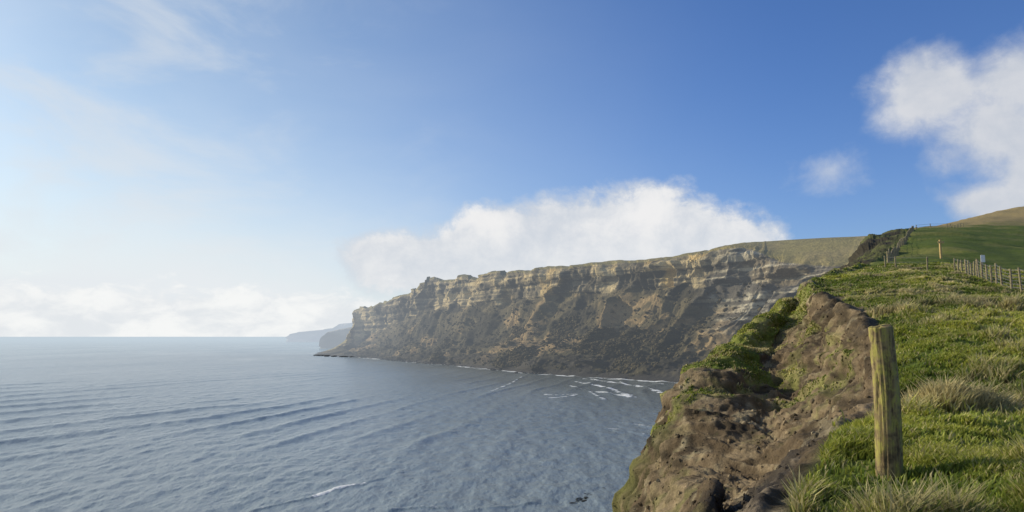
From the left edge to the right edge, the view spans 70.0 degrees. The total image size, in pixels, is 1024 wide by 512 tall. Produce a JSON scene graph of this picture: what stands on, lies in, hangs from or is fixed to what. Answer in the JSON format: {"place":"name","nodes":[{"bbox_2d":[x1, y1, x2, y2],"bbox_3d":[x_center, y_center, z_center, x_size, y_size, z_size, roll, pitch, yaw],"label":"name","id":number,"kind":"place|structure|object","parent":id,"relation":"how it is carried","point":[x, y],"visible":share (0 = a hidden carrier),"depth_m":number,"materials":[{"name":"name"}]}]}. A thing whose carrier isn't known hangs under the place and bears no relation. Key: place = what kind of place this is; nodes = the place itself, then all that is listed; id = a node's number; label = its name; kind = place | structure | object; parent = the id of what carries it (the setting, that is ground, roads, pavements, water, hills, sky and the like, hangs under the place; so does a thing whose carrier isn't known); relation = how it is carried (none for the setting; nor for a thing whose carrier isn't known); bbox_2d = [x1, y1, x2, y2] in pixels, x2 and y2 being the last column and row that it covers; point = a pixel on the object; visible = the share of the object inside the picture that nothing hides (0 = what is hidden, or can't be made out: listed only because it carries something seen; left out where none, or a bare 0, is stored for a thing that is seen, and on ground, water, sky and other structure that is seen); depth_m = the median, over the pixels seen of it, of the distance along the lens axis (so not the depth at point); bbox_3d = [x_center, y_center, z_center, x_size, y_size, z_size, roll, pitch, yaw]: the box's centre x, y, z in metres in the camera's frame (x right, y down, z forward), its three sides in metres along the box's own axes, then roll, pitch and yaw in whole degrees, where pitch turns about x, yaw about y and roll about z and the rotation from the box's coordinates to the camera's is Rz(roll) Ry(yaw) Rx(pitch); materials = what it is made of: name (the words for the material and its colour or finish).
{"place":"outdoors","nodes":[
{"label":"outdoors","id":0,"kind":"place"},
{"bbox_2d":[285,323,352,341],"bbox_3d":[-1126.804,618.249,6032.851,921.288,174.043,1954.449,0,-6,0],"label":"distant headland","id":1,"kind":"structure","parent":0,"point":[311,336],"depth_m":5133.65,"materials":[{"name":"grey stone"}]},
{"bbox_2d":[319,327,351,347],"bbox_3d":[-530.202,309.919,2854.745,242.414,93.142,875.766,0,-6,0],"label":"distant headland","id":2,"kind":"structure","parent":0,"point":[332,339],"depth_m":2460.70,"materials":[{"name":"grey stone"}]},
{"bbox_2d":[0,337,677,511],"bbox_3d":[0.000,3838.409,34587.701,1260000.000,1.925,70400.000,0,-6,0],"label":"sea","id":3,"kind":"structure","parent":0,"point":[184,424],"depth_m":311.20,"materials":[{"name":"liquid"}]},
{"bbox_2d":[313,355,354,356],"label":"tidal reef","id":4,"kind":"object","parent":3,"relation":"in","point":[332,356],"visible":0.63,"depth_m":1452.81},
{"bbox_2d":[570,487,605,502],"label":"tidal reef","id":5,"kind":"object","parent":3,"relation":"in","point":[584,497],"visible":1,"depth_m":181.30},
{"bbox_2d":[0,0,1023,336],"label":"sky","id":6,"kind":"structure","parent":0,"point":[169,168],"materials":[{"name":"blue"}]},
{"bbox_2d":[315,236,866,381],"bbox_3d":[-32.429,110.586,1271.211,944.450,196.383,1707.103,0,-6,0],"label":"sea cliff","id":7,"kind":"structure","parent":0,"point":[787,267],"depth_m":868.68,"materials":[{"name":"brown stone"}]},
{"bbox_2d":[316,354,633,379],"bbox_3d":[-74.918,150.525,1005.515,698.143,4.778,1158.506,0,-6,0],"label":"shoreline boulders","id":8,"kind":"object","parent":7,"relation":"on","point":[532,372],"visible":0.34,"depth_m":1022.54,"materials":[{"name":"grey stone"}]},
{"bbox_2d":[352,282,778,376],"bbox_3d":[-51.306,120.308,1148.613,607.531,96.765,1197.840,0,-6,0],"label":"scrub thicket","id":9,"kind":"object","parent":7,"relation":"on","point":[610,339],"visible":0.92,"depth_m":826.85,"materials":[{"name":"green plant"}]},
{"bbox_2d":[612,206,1023,511],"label":"grassy clifftop terrain","id":10,"kind":"structure","parent":0,"point":[997,237],"depth_m":24.37,"materials":[{"name":"soil"}]},
{"bbox_2d":[612,281,871,511],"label":"loose stones","id":11,"kind":"object","parent":10,"relation":"on","point":[814,433],"visible":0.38,"depth_m":21.07,"materials":[{"name":"brown stone"}]},
{"bbox_2d":[641,261,1023,511],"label":"grass","id":12,"kind":"structure","parent":10,"relation":"on","point":[924,408],"depth_m":10.47,"materials":[{"name":"green plant"}]},
{"bbox_2d":[868,324,903,479],"bbox_3d":[3.501,1.517,6.844,0.258,1.761,0.288,0,-6,0],"label":"wooden post","id":13,"kind":"object","parent":10,"relation":"on","point":[887,421],"visible":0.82,"depth_m":6.77,"materials":[{"name":"brown wood"}]},
{"bbox_2d":[886,226,913,262],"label":"wire fence","id":14,"kind":"object","parent":10,"relation":"on","point":[893,252],"visible":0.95,"depth_m":117.98,"materials":[{"name":"grey wood"}]},
{"bbox_2d":[884,256,967,272],"bbox_3d":[35.961,0.751,60.936,3.822,3.536,17.366,-1,-6,10],"label":"wire fence","id":15,"kind":"object","parent":10,"relation":"on","point":[957,265],"visible":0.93,"depth_m":63.05,"materials":[{"name":"brown wood"}]},
{"bbox_2d":[916,223,963,229],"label":"wire fence","id":16,"kind":"object","parent":10,"relation":"on","point":[946,226],"visible":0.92,"depth_m":217.57,"materials":[{"name":"brown wood"}]},
{"bbox_2d":[938,240,943,258],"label":"footpath signpost","id":17,"kind":"object","parent":10,"relation":"on","point":[940,246],"visible":0.79,"depth_m":90.32,"materials":[{"name":"brown wood"}]},
{"bbox_2d":[980,255,984,266],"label":"information sign","id":18,"kind":"object","parent":10,"relation":"on","point":[982,257],"visible":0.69,"depth_m":71.97,"materials":[{"name":"white metal"}]},
{"bbox_2d":[964,259,1023,290],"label":"wire fence","id":19,"kind":"object","parent":10,"relation":"on","point":[976,264],"visible":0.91,"depth_m":41.74,"materials":[{"name":"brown wood"}]}
]}

